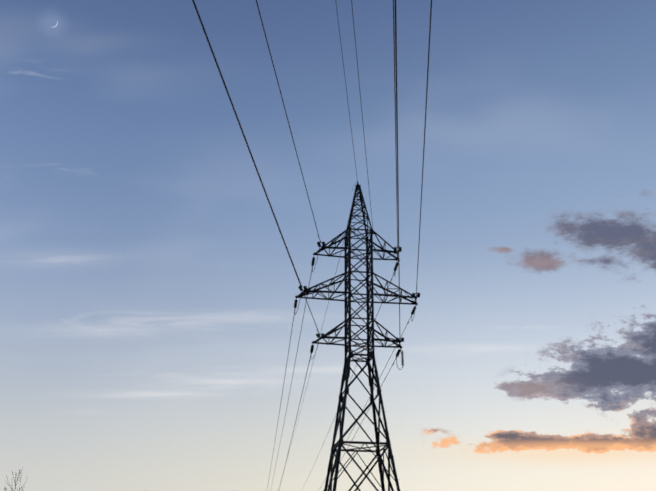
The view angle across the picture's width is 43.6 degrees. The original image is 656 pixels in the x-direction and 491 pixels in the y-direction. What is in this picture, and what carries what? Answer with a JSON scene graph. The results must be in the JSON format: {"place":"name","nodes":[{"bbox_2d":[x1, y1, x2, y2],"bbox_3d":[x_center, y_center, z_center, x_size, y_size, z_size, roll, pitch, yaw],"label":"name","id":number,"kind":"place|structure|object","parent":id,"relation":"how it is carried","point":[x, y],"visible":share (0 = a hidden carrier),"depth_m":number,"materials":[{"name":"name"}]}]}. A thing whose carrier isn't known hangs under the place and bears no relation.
{"place":"outdoors","nodes":[
{"label":"outdoors","id":0,"kind":"place"},
{"bbox_2d":[0,0,655,490],"label":"sky","id":1,"kind":"structure","parent":0,"point":[149,283],"materials":[{"name":"blue"}]},
{"label":"ground","id":2,"kind":"structure","parent":0,"visible":0},
{"bbox_2d":[4,469,26,490],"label":"bare birch tree","id":3,"kind":"object","parent":2,"relation":"on","point":[15,481],"visible":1,"depth_m":56.85,"materials":[{"name":"grey plant"}]},
{"bbox_3d":[-22.989,-106.367,-210.527,10.340,35.799,8.032,-2,-23,5],"label":"lattice tower","id":4,"kind":"object","parent":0,"visible":0},
{"bbox_2d":[192,0,431,490],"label":"conductors","id":5,"kind":"object","parent":4,"relation":"attached to","point":[396,99],"visible":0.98,"depth_m":44.13,"materials":[{"name":"metal"}]},
{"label":"tower footings","id":6,"kind":"object","parent":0,"visible":0},
{"bbox_2d":[295,183,417,490],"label":"lattice tower","id":7,"kind":"structure","parent":6,"relation":"on","point":[347,368],"depth_m":65.76,"materials":[{"name":"metal"}]},
{"bbox_2d":[295,182,416,369],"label":"jumper loops","id":8,"kind":"object","parent":7,"relation":"attached to","point":[394,276],"visible":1,"depth_m":66.22,"materials":[{"name":"metal"}]},
{"bbox_2d":[293,182,419,366],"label":"line fittings","id":9,"kind":"object","parent":7,"relation":"attached to","point":[319,334],"visible":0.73,"depth_m":65.99,"materials":[{"name":"metal"}]},
{"bbox_2d":[294,241,419,364],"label":"insulator strings","id":10,"kind":"object","parent":9,"relation":"attached to","point":[323,336],"visible":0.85,"depth_m":67.01,"materials":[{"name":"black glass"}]}
]}

